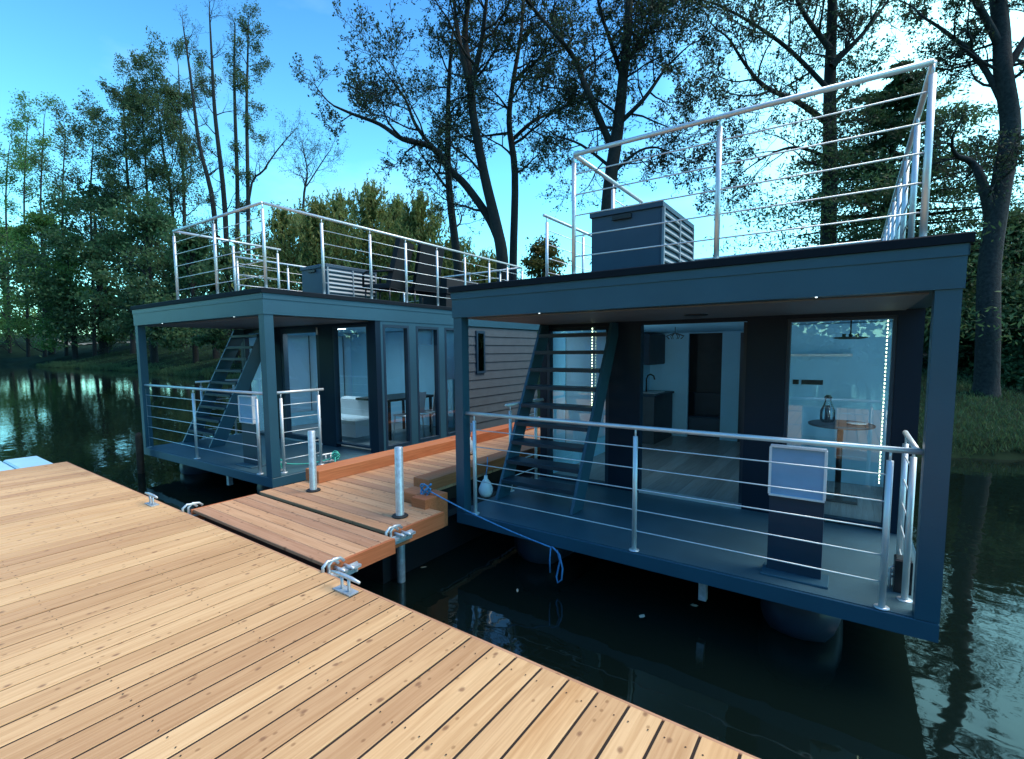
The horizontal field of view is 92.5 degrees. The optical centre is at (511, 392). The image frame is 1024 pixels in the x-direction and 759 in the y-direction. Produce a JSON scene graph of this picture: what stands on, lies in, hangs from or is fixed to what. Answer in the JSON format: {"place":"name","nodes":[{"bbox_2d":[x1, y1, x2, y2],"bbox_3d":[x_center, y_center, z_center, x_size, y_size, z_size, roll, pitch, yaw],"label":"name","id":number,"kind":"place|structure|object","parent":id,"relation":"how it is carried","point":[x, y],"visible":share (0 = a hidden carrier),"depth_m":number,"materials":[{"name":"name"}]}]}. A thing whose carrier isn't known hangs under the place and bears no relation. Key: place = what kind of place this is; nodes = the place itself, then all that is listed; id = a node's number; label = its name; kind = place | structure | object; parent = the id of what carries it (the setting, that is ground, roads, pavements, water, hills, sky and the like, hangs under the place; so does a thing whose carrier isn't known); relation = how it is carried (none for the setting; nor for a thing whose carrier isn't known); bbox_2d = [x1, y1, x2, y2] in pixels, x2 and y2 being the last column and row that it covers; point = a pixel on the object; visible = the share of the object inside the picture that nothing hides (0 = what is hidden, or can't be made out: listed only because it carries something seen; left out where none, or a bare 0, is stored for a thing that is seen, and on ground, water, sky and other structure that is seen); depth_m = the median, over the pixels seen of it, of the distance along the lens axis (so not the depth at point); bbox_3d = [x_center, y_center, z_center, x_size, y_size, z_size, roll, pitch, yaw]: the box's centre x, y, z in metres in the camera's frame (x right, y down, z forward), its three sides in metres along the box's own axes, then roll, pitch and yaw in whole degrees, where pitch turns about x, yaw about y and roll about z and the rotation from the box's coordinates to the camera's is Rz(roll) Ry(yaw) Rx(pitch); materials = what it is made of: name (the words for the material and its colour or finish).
{"place":"outdoors","nodes":[
{"label":"outdoors","id":0,"kind":"place"},
{"bbox_2d":[0,364,1023,758],"bbox_3d":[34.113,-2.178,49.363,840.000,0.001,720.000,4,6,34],"label":"water","id":1,"kind":"structure","parent":0,"point":[730,668],"depth_m":4.06,"materials":[{"name":"black liquid"}]},
{"bbox_2d":[0,456,52,470],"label":"float platform","id":2,"kind":"structure","parent":1,"relation":"on","point":[18,463],"depth_m":7.14,"materials":[{"name":"white plastic"}]},
{"bbox_2d":[135,432,144,473],"bbox_3d":[-6.730,1.685,8.924,0.106,1.949,0.106,4,6,34],"label":"mooring pile","id":3,"kind":"object","parent":1,"relation":"in","point":[139,453],"visible":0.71,"depth_m":8.84,"materials":[{"name":"wood"}]},
{"bbox_2d":[130,201,539,496],"bbox_3d":[-2.925,-0.699,10.828,4.314,4.387,7.613,3,6,34],"label":"houseboat","id":4,"kind":"object","parent":1,"relation":"on","point":[295,377],"visible":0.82,"depth_m":8.80,"materials":[{"name":"blue paint"}]},
{"bbox_2d":[235,395,265,468],"bbox_3d":[-3.973,0.575,7.418,0.468,1.061,0.244,3,6,34],"label":"info stand","id":5,"kind":"object","parent":4,"relation":"on","point":[248,425],"visible":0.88,"depth_m":7.40,"materials":[{"name":"blue paint"}]},
{"bbox_2d":[243,331,264,434],"bbox_3d":[-5.231,-0.195,10.183,0.952,2.155,0.096,3,6,34],"label":"window","id":6,"kind":"structure","parent":4,"relation":"in","point":[246,340],"depth_m":10.34,"materials":[{"name":"blue paint"}]},
{"bbox_2d":[280,328,322,442],"bbox_3d":[-3.991,-0.145,9.316,1.211,2.119,0.154,3,6,34],"label":"door","id":7,"kind":"structure","parent":4,"relation":"in","point":[283,333],"depth_m":9.57,"materials":[{"name":"blue paint"}]},
{"bbox_2d":[280,457,333,467],"bbox_3d":[-3.124,1.026,7.293,0.922,0.130,0.301,-2,6,-20],"label":"mooring rope","id":8,"kind":"object","parent":4,"relation":"attached to","point":[302,463],"visible":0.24,"depth_m":7.29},
{"bbox_2d":[308,336,311,409],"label":"window","id":9,"kind":"structure","parent":4,"relation":"in","point":[308,336],"depth_m":11.70,"materials":[{"name":"blue paint"}]},
{"bbox_2d":[331,451,339,461],"bbox_3d":[-2.688,1.079,7.503,0.130,0.339,0.301,-2,6,-23],"label":"mooring rope","id":10,"kind":"object","parent":4,"relation":"attached to","point":[335,453],"visible":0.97,"depth_m":7.51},
{"bbox_2d":[300,263,376,298],"bbox_3d":[-3.474,-2.074,9.912,0.830,0.808,1.226,3,6,34],"label":"storage box","id":11,"kind":"object","parent":4,"relation":"on","point":[312,279],"visible":0.62,"depth_m":9.50,"materials":[{"name":"grey plastic"}]},
{"bbox_2d":[332,324,370,448],"bbox_3d":[-2.754,-0.109,8.519,0.931,2.093,0.096,3,6,34],"label":"window","id":12,"kind":"structure","parent":4,"relation":"in","point":[334,328],"depth_m":8.72,"materials":[{"name":"blue paint"}]},
{"bbox_2d":[340,396,368,437],"bbox_3d":[-3.181,0.458,9.707,1.009,0.701,0.616,3,6,34],"label":"couch","id":13,"kind":"object","parent":4,"relation":"on","point":[354,418],"visible":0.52,"depth_m":9.51,"materials":[{"name":"white fabric"}]},
{"bbox_2d":[362,238,413,301],"bbox_3d":[-2.446,-2.334,9.776,0.815,1.333,0.705,1,5,14],"label":"armchair","id":14,"kind":"object","parent":4,"relation":"on","point":[398,275],"visible":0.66,"depth_m":9.56,"materials":[{"name":"black fabric"}]},
{"bbox_2d":[355,393,433,440],"bbox_3d":[-2.353,0.465,10.036,0.956,0.786,1.275,3,6,34],"label":"dining table","id":15,"kind":"object","parent":4,"relation":"on","point":[395,397],"visible":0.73,"depth_m":9.75,"materials":[{"name":"black wood"}]},
{"bbox_2d":[383,325,411,448],"bbox_3d":[-2.008,-0.107,8.504,0.096,2.096,0.591,3,6,34],"label":"window","id":16,"kind":"structure","parent":4,"relation":"in","point":[405,328],"depth_m":8.66,"materials":[{"name":"blue paint"}]},
{"bbox_2d":[350,330,454,427],"bbox_3d":[-2.703,-0.360,11.708,3.400,2.157,0.053,3,6,34],"label":"partition panel","id":17,"kind":"object","parent":4,"relation":"on","point":[395,368],"visible":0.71,"depth_m":11.69,"materials":[{"name":"blue paint"}]},
{"bbox_2d":[393,392,425,439],"bbox_3d":[-1.955,0.448,9.387,0.491,0.925,0.440,4,6,34],"label":"dining chair","id":18,"kind":"object","parent":4,"relation":"on","point":[422,400],"visible":0.41,"depth_m":9.36,"materials":[{"name":"white paint"}]},
{"bbox_2d":[400,243,444,305],"bbox_3d":[-1.881,-2.376,10.217,0.815,1.333,0.706,5,6,44],"label":"armchair","id":19,"kind":"object","parent":4,"relation":"on","point":[421,278],"visible":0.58,"depth_m":9.97,"materials":[{"name":"black fabric"}]},
{"bbox_2d":[418,329,431,344],"bbox_3d":[-1.666,-1.054,9.114,0.046,0.326,0.552,3,6,34],"label":"roller blind","id":20,"kind":"object","parent":4,"relation":"attached to","point":[424,336],"visible":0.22,"depth_m":9.16,"materials":[{"name":"white fabric"}]},
{"bbox_2d":[416,326,440,441],"bbox_3d":[-1.582,-0.164,9.137,0.096,2.096,0.591,3,6,34],"label":"window","id":21,"kind":"structure","parent":4,"relation":"in","point":[435,329],"depth_m":9.29,"materials":[{"name":"blue paint"}]},
{"bbox_2d":[424,389,448,435],"bbox_3d":[-1.600,0.400,9.914,0.491,0.925,0.440,4,6,34],"label":"dining chair","id":22,"kind":"object","parent":4,"relation":"on","point":[431,411],"visible":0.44,"depth_m":9.67,"materials":[{"name":"white paint"}]},
{"bbox_2d":[419,277,478,306],"bbox_3d":[-1.412,-2.188,11.224,0.829,0.712,1.169,4,6,34],"label":"sofa","id":23,"kind":"object","parent":4,"relation":"on","point":[445,283],"visible":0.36,"depth_m":10.64,"materials":[{"name":"grey fabric"}]},
{"bbox_2d":[445,328,454,435],"bbox_3d":[-1.155,-0.221,9.769,0.096,2.096,0.591,3,6,34],"label":"window","id":24,"kind":"structure","parent":4,"relation":"in","point":[450,329],"depth_m":9.53,"materials":[{"name":"blue paint"}]},
{"bbox_2d":[446,330,454,379],"bbox_3d":[-1.236,-0.767,9.775,0.046,1.017,0.552,3,6,34],"label":"roller blind","id":25,"kind":"object","parent":4,"relation":"attached to","point":[450,353],"visible":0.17,"depth_m":9.78,"materials":[{"name":"white fabric"}]},
{"bbox_2d":[475,331,485,373],"bbox_3d":[-0.661,-0.853,10.369,0.036,0.893,0.298,3,6,34],"label":"window","id":26,"kind":"structure","parent":4,"relation":"in","point":[480,335],"depth_m":10.34,"materials":[{"name":"blue paint"}]},
{"bbox_2d":[0,462,759,758],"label":"dock","id":27,"kind":"object","parent":1,"relation":"on","point":[135,624],"visible":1,"depth_m":2.52,"materials":[{"name":"light wood planks"},{"name":"metal"}]},
{"bbox_2d":[181,494,394,577],"bbox_3d":[-2.095,1.240,4.477,2.415,0.191,0.730,4,6,34],"label":"gangway flap","id":28,"kind":"object","parent":27,"relation":"attached to","point":[323,544],"visible":0.94,"depth_m":4.28,"materials":[{"name":"wood"}]},
{"bbox_2d":[260,422,539,583],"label":"walkway","id":29,"kind":"structure","parent":1,"relation":"in","point":[358,491],"depth_m":5.59,"materials":[{"name":"brown wood planks"},{"name":"galvanized metal"}]},
{"bbox_2d":[306,430,320,492],"bbox_3d":[-2.255,1.694,5.624,0.160,2.540,0.158,4,6,34],"label":"mooring pole","id":30,"kind":"object","parent":29,"relation":"on","point":[312,462],"visible":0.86,"depth_m":5.51,"materials":[{"name":"metal"}]},
{"bbox_2d":[470,423,472,453],"bbox_3d":[-0.643,0.703,7.467,0.170,0.472,0.167,4,6,34],"label":"fender","id":31,"kind":"object","parent":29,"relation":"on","point":[471,446],"visible":0.4,"depth_m":7.42,"materials":[{"name":"white plastic"}]},
{"bbox_2d":[420,483,563,583],"bbox_3d":[-0.242,1.361,4.848,1.576,0.810,0.136,2,6,24],"label":"mooring rope","id":32,"kind":"object","parent":29,"relation":"attached to","point":[427,488],"visible":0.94,"depth_m":4.78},
{"bbox_2d":[392,446,407,582],"bbox_3d":[-1.079,1.777,4.779,0.160,2.530,0.158,4,6,34],"label":"mooring pole","id":33,"kind":"object","parent":1,"relation":"in","point":[400,513],"visible":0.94,"depth_m":4.68,"materials":[{"name":"metal"}]},
{"bbox_2d":[448,58,975,642],"bbox_3d":[3.043,-0.303,7.001,4.060,4.129,7.165,3,6,34],"label":"houseboat","id":34,"kind":"object","parent":1,"relation":"on","point":[678,502],"visible":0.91,"depth_m":4.50,"materials":[{"name":"blue paint"}]},
{"bbox_2d":[479,457,492,496],"bbox_3d":[-0.311,1.009,5.824,0.170,0.472,0.167,4,6,34],"label":"fender","id":35,"kind":"object","parent":34,"relation":"hanging from","point":[485,489],"visible":1,"depth_m":5.78,"materials":[{"name":"white plastic"}]},
{"bbox_2d":[547,326,608,486],"bbox_3d":[0.865,0.167,6.417,0.896,2.028,0.090,3,6,34],"label":"window","id":36,"kind":"structure","parent":34,"relation":"in","point":[550,340],"depth_m":6.53,"materials":[{"name":"blue paint"}]},
{"bbox_2d":[590,201,694,271],"bbox_3d":[1.454,-1.526,5.399,0.781,0.760,1.154,3,6,34],"label":"storage box","id":37,"kind":"object","parent":34,"relation":"on","point":[657,234],"visible":0.68,"depth_m":4.95,"materials":[{"name":"grey plastic"}]},
{"bbox_2d":[643,334,664,364],"bbox_3d":[2.666,-0.834,9.489,0.312,0.580,0.930,3,6,34],"label":"wall cabinet","id":38,"kind":"object","parent":34,"relation":"attached to","point":[654,349],"depth_m":9.23,"materials":[{"name":"grey paint"}]},
{"bbox_2d":[649,335,664,363],"bbox_3d":[2.790,-0.828,9.404,0.011,0.540,0.890,3,6,34],"label":"cabinet door","id":39,"kind":"structure","parent":38,"relation":"in","point":[657,342],"depth_m":9.36,"materials":[{"name":"grey wood"}]},
{"bbox_2d":[642,374,673,444],"bbox_3d":[2.690,0.268,9.432,0.510,1.264,1.120,3,6,34],"label":"kitchen counter","id":40,"kind":"object","parent":34,"relation":"on","point":[657,408],"visible":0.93,"depth_m":9.05,"materials":[{"name":"grey"}]},
{"bbox_2d":[666,327,683,338],"bbox_3d":[2.367,-0.862,7.115,0.248,0.174,0.248,-3,6,-33],"label":"pendant lamp","id":41,"kind":"object","parent":34,"relation":"hanging from","point":[672,334],"visible":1,"depth_m":7.11,"materials":[{"name":"black plastic"}]},
{"bbox_2d":[737,333,743,441],"bbox_3d":[4.429,-0.078,8.907,0.560,2.016,0.030,3,6,34],"label":"inner door","id":42,"kind":"structure","parent":34,"relation":"in","point":[742,334],"depth_m":9.04,"materials":[{"name":"white paint"}]},
{"bbox_2d":[738,322,746,502],"bbox_3d":[2.533,0.234,5.361,0.048,1.992,0.035,3,6,34],"label":"door","id":43,"kind":"structure","parent":34,"relation":"in","point":[745,323],"depth_m":5.35,"materials":[{"name":"blue paint"}]},
{"bbox_2d":[760,444,828,588],"bbox_3d":[2.156,0.904,3.710,0.440,0.999,0.230,3,6,34],"label":"info stand","id":44,"kind":"object","parent":34,"relation":"on","point":[811,504],"visible":1,"depth_m":3.70,"materials":[{"name":"blue paint"}]},
{"bbox_2d":[787,322,892,486],"bbox_3d":[4.099,0.147,6.212,1.100,2.030,0.270,3,6,34],"label":"partition panel","id":45,"kind":"object","parent":34,"relation":"on","point":[847,375],"visible":0.79,"depth_m":6.22,"materials":[{"name":"clear glass"}]},
{"bbox_2d":[783,315,897,527],"bbox_3d":[3.181,0.271,4.828,0.876,2.000,0.090,3,6,34],"label":"window","id":46,"kind":"structure","parent":34,"relation":"in","point":[895,317],"depth_m":4.69,"materials":[{"name":"blue paint"}]},
{"bbox_2d":[808,419,875,504],"bbox_3d":[3.728,0.782,5.594,0.640,0.876,0.640,3,6,34],"label":"bistro table","id":47,"kind":"object","parent":34,"relation":"on","point":[840,426],"visible":0.84,"depth_m":5.54,"materials":[{"name":"wood"},{"name":"dark metal"}]},
{"bbox_2d":[820,395,835,422],"bbox_3d":[3.616,0.183,5.617,0.150,0.310,0.150,3,6,34],"label":"carafe","id":48,"kind":"object","parent":47,"relation":"on","point":[827,415],"visible":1,"depth_m":5.61,"materials":[{"name":"clear glass"}]},
{"bbox_2d":[846,422,867,424],"bbox_3d":[3.802,0.345,5.405,0.200,0.020,0.200,3,6,34],"label":"plate","id":49,"kind":"object","parent":47,"relation":"on","point":[857,423],"visible":1,"depth_m":5.37,"materials":[{"name":"white ceramic"}]},
{"bbox_2d":[833,320,868,338],"bbox_3d":[3.757,-0.704,5.439,0.340,0.225,0.340,3,6,34],"label":"ceiling light","id":50,"kind":"object","parent":34,"relation":"hanging from","point":[850,336],"visible":0.97,"depth_m":5.41,"materials":[{"name":"black plastic"}]},
{"bbox_2d":[887,554,912,594],"bbox_3d":[2.779,1.297,3.517,0.133,0.240,0.120,3,6,34],"label":"shore power box","id":51,"kind":"object","parent":34,"relation":"on","point":[897,567],"visible":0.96,"depth_m":3.48,"materials":[{"name":"black plastic"}]},
{"bbox_2d":[0,331,1023,459],"bbox_3d":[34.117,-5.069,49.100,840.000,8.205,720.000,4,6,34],"label":"ground","id":52,"kind":"structure","parent":0,"point":[17,356],"depth_m":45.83,"materials":[{"name":"green plant"}]},
{"bbox_2d":[0,117,34,352],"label":"slender tree","id":53,"kind":"object","parent":52,"relation":"on","point":[3,182],"visible":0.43,"depth_m":71.70,"materials":[{"name":"green plant"}]},
{"bbox_2d":[0,210,38,343],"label":"bushy tree","id":54,"kind":"object","parent":52,"relation":"on","point":[2,231],"visible":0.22,"depth_m":74.12,"materials":[{"name":"green plant"}]},
{"bbox_2d":[0,88,59,356],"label":"slender tree","id":55,"kind":"object","parent":52,"relation":"on","point":[19,127],"visible":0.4,"depth_m":69.69,"materials":[{"name":"green plant"}]},
{"bbox_2d":[0,91,70,356],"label":"slender tree","id":56,"kind":"object","parent":52,"relation":"on","point":[42,142],"visible":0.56,"depth_m":65.02,"materials":[{"name":"green plant"}]},
{"bbox_2d":[0,206,90,354],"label":"bushy tree","id":57,"kind":"object","parent":52,"relation":"on","point":[35,220],"visible":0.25,"depth_m":65.31,"materials":[{"name":"green plant"}]},
{"bbox_2d":[23,97,101,355],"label":"slender tree","id":58,"kind":"object","parent":52,"relation":"on","point":[55,186],"visible":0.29,"depth_m":63.60,"materials":[{"name":"green plant"}]},
{"bbox_2d":[19,245,119,358],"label":"bushy tree","id":59,"kind":"object","parent":52,"relation":"on","point":[50,342],"visible":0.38,"depth_m":59.53,"materials":[{"name":"green plant"}]},
{"bbox_2d":[0,177,164,356],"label":"bushy tree","id":60,"kind":"object","parent":52,"relation":"on","point":[50,287],"visible":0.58,"depth_m":57.13,"materials":[{"name":"green plant"}]},
{"bbox_2d":[49,85,129,355],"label":"slender tree","id":61,"kind":"object","parent":52,"relation":"on","point":[76,131],"visible":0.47,"depth_m":59.03,"materials":[{"name":"green plant"}]},
{"bbox_2d":[23,52,180,354],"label":"tree","id":62,"kind":"object","parent":52,"relation":"on","point":[116,96],"visible":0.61,"depth_m":56.46,"materials":[{"name":"green plant"}]},
{"bbox_2d":[68,188,210,362],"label":"bushy tree","id":63,"kind":"object","parent":52,"relation":"on","point":[139,228],"visible":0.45,"depth_m":47.61,"materials":[{"name":"green plant"}]},
{"bbox_2d":[95,49,201,350],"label":"tree","id":64,"kind":"object","parent":52,"relation":"on","point":[134,155],"visible":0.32,"depth_m":56.59,"materials":[{"name":"green plant"}]},
{"bbox_2d":[117,44,212,295],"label":"tree","id":65,"kind":"object","parent":52,"relation":"on","point":[150,114],"visible":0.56,"depth_m":56.33,"materials":[{"name":"green plant"}]},
{"bbox_2d":[119,25,222,347],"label":"tree","id":66,"kind":"object","parent":52,"relation":"on","point":[173,122],"visible":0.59,"depth_m":56.54,"materials":[{"name":"green plant"}]},
{"bbox_2d":[107,224,244,362],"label":"bushy tree","id":67,"kind":"object","parent":52,"relation":"on","point":[175,337],"visible":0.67,"depth_m":44.12,"materials":[{"name":"green plant"}]},
{"bbox_2d":[175,3,241,358],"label":"tree","id":68,"kind":"object","parent":52,"relation":"on","point":[215,354],"visible":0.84,"depth_m":46.05,"materials":[{"name":"green plant"}]},
{"bbox_2d":[183,0,245,333],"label":"tree","id":69,"kind":"object","parent":52,"relation":"on","point":[224,209],"visible":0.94,"depth_m":45.85,"materials":[{"name":"green plant"}]},
{"bbox_2d":[184,237,259,363],"bbox_3d":[-22.475,-7.188,39.811,7.113,10.287,7.360,-2,6,-24],"label":"bushy tree","id":70,"kind":"object","parent":52,"relation":"on","point":[208,336],"visible":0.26,"depth_m":38.48,"materials":[{"name":"green plant"}]},
{"bbox_2d":[221,7,246,289],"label":"tree","id":71,"kind":"object","parent":52,"relation":"on","point":[237,195],"visible":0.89,"depth_m":45.66,"materials":[{"name":"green plant"}]},
{"bbox_2d":[222,0,274,260],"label":"tree","id":72,"kind":"object","parent":52,"relation":"on","point":[246,117],"visible":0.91,"depth_m":46.01,"materials":[{"name":"green plant"}]},
{"bbox_2d":[229,242,296,338],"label":"bushy tree","id":73,"kind":"object","parent":52,"relation":"on","point":[259,251],"visible":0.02,"depth_m":36.52,"materials":[{"name":"green plant"}]},
{"bbox_2d":[214,200,315,357],"bbox_3d":[-13.401,-5.880,29.855,8.138,11.089,7.729,4,6,34],"label":"bushy tree","id":74,"kind":"object","parent":52,"relation":"on","point":[280,225],"visible":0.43,"depth_m":28.73,"materials":[{"name":"green plant"}]},
{"bbox_2d":[244,108,308,254],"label":"tree","id":75,"kind":"object","parent":52,"relation":"on","point":[251,185],"visible":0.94,"depth_m":41.85,"materials":[{"name":"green plant"}]},
{"bbox_2d":[242,199,326,288],"bbox_3d":[-13.940,-7.011,32.790,7.708,11.302,7.817,0,5,-5],"label":"bushy tree","id":76,"kind":"object","parent":52,"relation":"on","point":[292,232],"visible":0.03,"depth_m":31.75,"materials":[{"name":"green plant"}]},
{"bbox_2d":[35,360,539,414],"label":"shore grass","id":77,"kind":"structure","parent":52,"relation":"on","point":[171,369],"depth_m":45.80,"materials":[{"name":"green plant"}]},
{"bbox_2d":[276,120,348,281],"bbox_3d":[-15.937,-12.469,40.748,5.721,20.208,4.870,4,6,34],"label":"tree","id":78,"kind":"object","parent":52,"relation":"on","point":[306,184],"visible":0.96,"depth_m":39.96,"materials":[{"name":"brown plant"}]},
{"bbox_2d":[268,190,364,290],"bbox_3d":[-10.703,-6.153,28.439,6.617,11.057,6.667,0,5,0],"label":"bushy tree","id":79,"kind":"object","parent":52,"relation":"on","point":[315,207],"visible":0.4,"depth_m":27.82,"materials":[{"name":"green plant"}]},
{"bbox_2d":[290,186,367,273],"bbox_3d":[-10.328,-7.046,30.542,7.000,11.410,6.043,4,6,34],"label":"tree","id":80,"kind":"object","parent":52,"relation":"on","point":[338,205],"visible":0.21,"depth_m":29.73,"materials":[{"name":"green plant"}]},
{"bbox_2d":[329,207,377,264],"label":"bushy tree","id":81,"kind":"object","parent":52,"relation":"on","point":[354,230],"depth_m":32.51,"materials":[{"name":"green plant"}]},
{"bbox_2d":[300,173,412,302],"bbox_3d":[-7.774,-6.502,27.721,7.513,11.177,7.440,4,6,34],"label":"pine tree","id":82,"kind":"object","parent":52,"relation":"on","point":[370,214],"visible":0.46,"depth_m":26.72,"materials":[{"name":"green plant"}]},
{"bbox_2d":[357,192,417,300],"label":"pine tree","id":83,"kind":"object","parent":52,"relation":"on","point":[398,206],"visible":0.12,"depth_m":28.90,"materials":[{"name":"green plant"}]},
{"bbox_2d":[289,0,547,281],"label":"alder tree","id":84,"kind":"object","parent":52,"relation":"on","point":[490,214],"visible":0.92,"depth_m":19.89,"materials":[{"name":"green plant"}]},
{"bbox_2d":[373,183,473,303],"bbox_3d":[-4.820,-6.173,26.540,7.387,9.791,5.822,4,6,34],"label":"pine tree","id":85,"kind":"object","parent":52,"relation":"on","point":[418,214],"visible":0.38,"depth_m":25.84,"materials":[{"name":"green plant"}]},
{"bbox_2d":[387,0,499,279],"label":"alder tree","id":86,"kind":"object","parent":52,"relation":"on","point":[455,245],"visible":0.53,"depth_m":21.44,"materials":[{"name":"green plant"}]},
{"bbox_2d":[408,232,496,303],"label":"pine tree","id":87,"kind":"object","parent":52,"relation":"on","point":[465,247],"visible":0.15,"depth_m":24.82,"materials":[{"name":"green plant"}]},
{"bbox_2d":[446,246,522,283],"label":"pine tree","id":88,"kind":"object","parent":52,"relation":"on","point":[480,263],"visible":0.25,"depth_m":25.09,"materials":[{"name":"green plant"}]},
{"bbox_2d":[2,226,981,340],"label":"wood","id":89,"kind":"object","parent":52,"relation":"on","point":[113,324],"visible":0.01,"depth_m":92.70,"materials":[{"name":"green plant"}]},
{"bbox_2d":[423,0,630,279],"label":"alder tree","id":90,"kind":"object","parent":52,"relation":"on","point":[538,40],"visible":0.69,"depth_m":20.61,"materials":[{"name":"green plant"}]},
{"bbox_2d":[517,234,570,279],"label":"bushy tree","id":91,"kind":"object","parent":52,"relation":"on","point":[535,263],"visible":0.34,"depth_m":25.09,"materials":[{"name":"green plant"}]},
{"bbox_2d":[474,0,749,216],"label":"alder tree","id":92,"kind":"object","parent":52,"relation":"on","point":[630,42],"visible":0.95,"depth_m":18.59,"materials":[{"name":"green plant"}]},
{"bbox_2d":[662,0,935,244],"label":"alder tree","id":93,"kind":"object","parent":52,"relation":"on","point":[828,39],"visible":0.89,"depth_m":18.94,"materials":[{"name":"green plant"}]},
{"bbox_2d":[705,59,1023,348],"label":"spruce tree","id":94,"kind":"object","parent":52,"relation":"on","point":[883,174],"visible":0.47,"depth_m":18.33,"materials":[{"name":"green plant"}]},
{"bbox_2d":[871,0,1023,397],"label":"old tree","id":95,"kind":"object","parent":52,"relation":"on","point":[995,196],"visible":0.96,"depth_m":13.85,"materials":[{"name":"grey plant"}]},
{"bbox_2d":[922,262,1023,388],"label":"bushy tree","id":96,"kind":"object","parent":52,"relation":"on","point":[1012,359],"visible":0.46,"depth_m":15.65,"materials":[{"name":"green plant"}]},
{"bbox_2d":[925,198,1023,346],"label":"bushy tree","id":97,"kind":"object","parent":52,"relation":"on","point":[1016,232],"visible":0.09,"depth_m":18.11,"materials":[{"name":"green plant"}]},
{"bbox_2d":[0,0,1023,334],"label":"sky","id":98,"kind":"structure","parent":0,"point":[58,47],"materials":[{"name":"blue"}]},
{"bbox_2d":[688,392,720,437],"bbox_3d":[3.882,0.438,9.775,1.600,0.850,0.410,3,6,34],"label":"bed","id":99,"kind":"object","parent":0,"point":[703,411],"visible":0.23,"depth_m":9.82,"materials":[{"name":"grey fabric"}]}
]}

